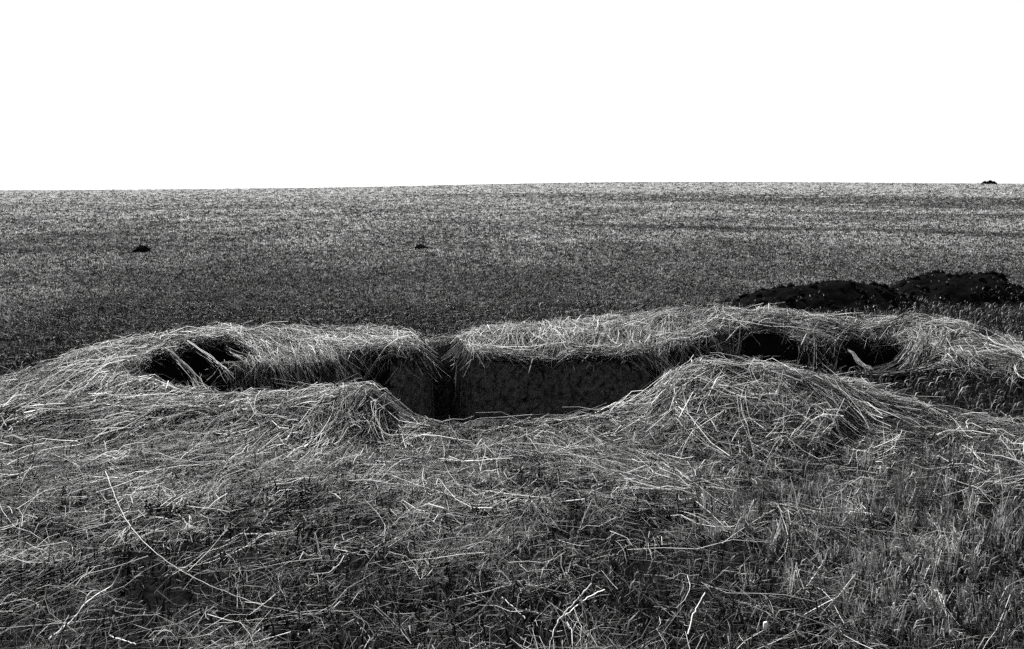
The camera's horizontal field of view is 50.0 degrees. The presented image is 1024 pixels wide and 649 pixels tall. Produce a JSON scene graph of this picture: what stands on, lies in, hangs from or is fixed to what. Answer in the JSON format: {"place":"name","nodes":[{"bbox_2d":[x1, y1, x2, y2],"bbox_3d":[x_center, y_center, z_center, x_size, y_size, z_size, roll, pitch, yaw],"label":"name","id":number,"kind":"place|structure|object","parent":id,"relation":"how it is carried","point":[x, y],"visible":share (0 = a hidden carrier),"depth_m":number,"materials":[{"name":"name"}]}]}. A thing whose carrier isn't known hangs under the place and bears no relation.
{"place":"outdoors","nodes":[
{"label":"outdoors","id":0,"kind":"place"},
{"bbox_2d":[0,182,1023,648],"bbox_3d":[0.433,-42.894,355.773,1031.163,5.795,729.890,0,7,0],"label":"ground","id":1,"kind":"structure","parent":0,"point":[174,596],"depth_m":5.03,"materials":[{"name":"grey plant"}]},
{"bbox_2d":[7,464,32,494],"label":"twig","id":2,"kind":"object","parent":1,"relation":"on","point":[24,476],"visible":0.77,"depth_m":6.19,"materials":[{"name":"grey plant"}]},
{"bbox_2d":[0,614,156,628],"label":"stalk","id":3,"kind":"object","parent":1,"relation":"on","point":[68,622],"visible":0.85,"depth_m":4.19,"materials":[{"name":"grey plant"}]},
{"bbox_2d":[49,566,121,639],"bbox_3d":[-1.671,1.081,4.265,0.090,0.140,0.463,1,8,10],"label":"twig","id":4,"kind":"object","parent":1,"relation":"on","point":[88,602],"visible":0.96,"depth_m":4.31,"materials":[{"name":"white plant"}]},
{"bbox_2d":[108,615,135,644],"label":"twig","id":5,"kind":"object","parent":1,"relation":"on","point":[111,629],"visible":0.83,"depth_m":4.10,"materials":[{"name":"grey plant"}]},
{"bbox_2d":[129,244,152,252],"bbox_3d":[-9.180,-1.863,27.194,0.651,0.250,0.660,0,7,0],"label":"earth clod","id":6,"kind":"object","parent":1,"relation":"on","point":[142,249],"visible":0.73,"depth_m":27.08,"materials":[{"name":"black soil"}]},
{"bbox_2d":[105,471,306,613],"bbox_3d":[-1.637,0.989,5.163,0.262,0.071,2.445,-6,9,-38],"label":"stalk","id":7,"kind":"object","parent":1,"relation":"on","point":[181,570],"visible":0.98,"depth_m":4.71,"materials":[{"name":"grey plant"}]},
{"bbox_2d":[0,320,451,423],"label":"straw bank","id":8,"kind":"structure","parent":1,"relation":"on","point":[372,358],"depth_m":9.14,"materials":[{"name":"grey plant"}]},
{"bbox_2d":[0,373,503,454],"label":"straw bank","id":9,"kind":"structure","parent":1,"relation":"on","point":[342,398],"depth_m":7.46,"materials":[{"name":"grey plant"}]},
{"bbox_2d":[205,611,337,624],"bbox_3d":[-0.916,1.128,4.226,0.515,0.018,0.015,-2,8,-10],"label":"stalk","id":10,"kind":"object","parent":1,"relation":"on","point":[258,619],"visible":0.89,"depth_m":4.22,"materials":[{"name":"grey plant"}]},
{"bbox_2d":[313,532,323,566],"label":"stalk","id":11,"kind":"object","parent":1,"relation":"on","point":[317,546],"visible":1,"depth_m":4.90,"materials":[{"name":"grey plant"}]},
{"bbox_2d":[413,244,427,249],"bbox_3d":[-2.312,-1.977,28.038,0.558,0.172,0.699,0,7,0],"label":"earth clod","id":12,"kind":"object","parent":1,"relation":"on","point":[417,246],"visible":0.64,"depth_m":27.89,"materials":[{"name":"black soil"}]},
{"bbox_2d":[442,580,522,601],"bbox_3d":[-0.112,1.091,4.496,0.359,0.046,0.017,-3,8,-20],"label":"stalk","id":13,"kind":"object","parent":1,"relation":"on","point":[479,593],"visible":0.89,"depth_m":4.49,"materials":[{"name":"grey plant"}]},
{"bbox_2d":[0,182,1023,340],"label":"dry grass","id":14,"kind":"structure","parent":1,"relation":"on","point":[30,298],"depth_m":27.50,"materials":[{"name":"grey plant"}]},
{"bbox_2d":[0,383,1023,648],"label":"straw","id":15,"kind":"object","parent":1,"relation":"on","point":[618,469],"visible":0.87,"depth_m":5.97,"materials":[{"name":"grey plant"}]},
{"bbox_2d":[502,597,524,618],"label":"stalk","id":16,"kind":"object","parent":1,"relation":"on","point":[513,608],"visible":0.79,"depth_m":4.35,"materials":[{"name":"grey plant"}]},
{"bbox_2d":[387,344,663,429],"bbox_3d":[0.026,0.997,9.358,2.700,1.484,3.780,0,7,0],"label":"dugout pit","id":17,"kind":"object","parent":1,"relation":"on","point":[507,394],"visible":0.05,"depth_m":9.97,"materials":[{"name":"black soil"}]},
{"bbox_2d":[514,580,600,593],"bbox_3d":[0.191,1.070,4.506,0.374,0.046,0.010,-2,8,-13],"label":"stalk","id":18,"kind":"object","parent":1,"relation":"on","point":[554,582],"visible":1,"depth_m":4.50,"materials":[{"name":"grey plant"}]},
{"bbox_2d":[549,583,591,648],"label":"stalk","id":19,"kind":"object","parent":1,"relation":"on","point":[567,610],"visible":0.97,"depth_m":4.22,"materials":[{"name":"grey plant"}]},
{"bbox_2d":[565,589,604,615],"bbox_3d":[0.280,1.088,4.308,0.220,0.053,0.025,-7,10,-40],"label":"stalk","id":20,"kind":"object","parent":1,"relation":"on","point":[586,598],"visible":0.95,"depth_m":4.33,"materials":[{"name":"grey plant"}]},
{"bbox_2d":[577,499,592,535],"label":"stalk","id":21,"kind":"object","parent":1,"relation":"on","point":[584,515],"visible":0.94,"depth_m":5.33,"materials":[{"name":"grey plant"}]},
{"bbox_2d":[426,297,861,421],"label":"straw bank","id":22,"kind":"structure","parent":1,"relation":"on","point":[764,322],"depth_m":10.43,"materials":[{"name":"grey plant"}]},
{"bbox_2d":[687,593,704,634],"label":"stalk","id":23,"kind":"object","parent":1,"relation":"on","point":[693,613],"visible":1,"depth_m":4.03,"materials":[{"name":"grey plant"}]},
{"bbox_2d":[440,352,986,465],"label":"straw bank","id":24,"kind":"structure","parent":1,"relation":"on","point":[755,402],"depth_m":7.29,"materials":[{"name":"grey plant"}]},
{"bbox_2d":[746,539,754,563],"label":"stalk","id":25,"kind":"object","parent":1,"relation":"on","point":[750,550],"visible":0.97,"depth_m":4.82,"materials":[{"name":"grey plant"}]},
{"bbox_2d":[682,278,933,314],"bbox_3d":[3.966,-0.384,14.691,3.724,0.470,2.085,0,7,0],"label":"earth mound","id":26,"kind":"object","parent":1,"relation":"on","point":[837,295],"visible":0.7,"depth_m":14.33,"materials":[{"name":"black soil"}]},
{"bbox_2d":[806,560,824,585],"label":"stalk","id":27,"kind":"object","parent":1,"relation":"on","point":[821,566],"visible":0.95,"depth_m":4.41,"materials":[{"name":"grey plant"}]},
{"bbox_2d":[627,425,1023,648],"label":"stubble","id":28,"kind":"object","parent":1,"relation":"on","point":[937,553],"visible":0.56,"depth_m":5.08,"materials":[{"name":"grey plant"}]},
{"bbox_2d":[641,578,850,592],"bbox_3d":[0.959,1.059,4.481,0.875,0.046,0.031,-1,7,-2],"label":"stalk","id":29,"kind":"object","parent":28,"relation":"on","point":[739,586],"visible":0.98,"depth_m":4.49,"materials":[{"name":"grey plant"}]},
{"bbox_2d":[763,621,767,630],"bbox_3d":[0.920,1.094,3.983,0.016,0.034,0.015,0,7,0],"label":"husk","id":30,"kind":"object","parent":28,"relation":"on","point":[765,625],"visible":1,"depth_m":3.98,"materials":[{"name":"white plant"}]},
{"bbox_2d":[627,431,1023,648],"bbox_3d":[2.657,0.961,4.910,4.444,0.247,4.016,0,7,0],"label":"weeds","id":31,"kind":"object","parent":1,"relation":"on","point":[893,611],"visible":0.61,"depth_m":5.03,"materials":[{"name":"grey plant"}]},
{"bbox_2d":[778,307,1023,386],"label":"straw bank","id":32,"kind":"structure","parent":1,"relation":"on","point":[971,345],"depth_m":10.12,"materials":[{"name":"grey plant"}]},
{"bbox_2d":[879,580,1021,591],"bbox_3d":[1.795,1.067,4.486,0.748,0.015,0.019,-1,8,-8],"label":"stalk","id":33,"kind":"object","parent":1,"relation":"on","point":[956,585],"visible":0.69,"depth_m":4.48,"materials":[{"name":"grey plant"}]},
{"bbox_2d":[889,270,1023,309],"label":"earth mound","id":34,"kind":"object","parent":1,"relation":"on","point":[990,287],"visible":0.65,"depth_m":14.87,"materials":[{"name":"black soil"}]},
{"bbox_2d":[978,180,996,183],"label":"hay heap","id":35,"kind":"object","parent":1,"relation":"on","point":[989,182],"visible":0.59,"depth_m":247.20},
{"bbox_2d":[981,286,1023,309],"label":"grass","id":36,"kind":"structure","parent":1,"relation":"on","point":[1000,306],"depth_m":14.40,"materials":[{"name":"grey plant"}]},
{"bbox_2d":[0,0,1023,189],"label":"sky","id":37,"kind":"structure","parent":0,"point":[95,94],"materials":[{"name":"white"}]}
]}

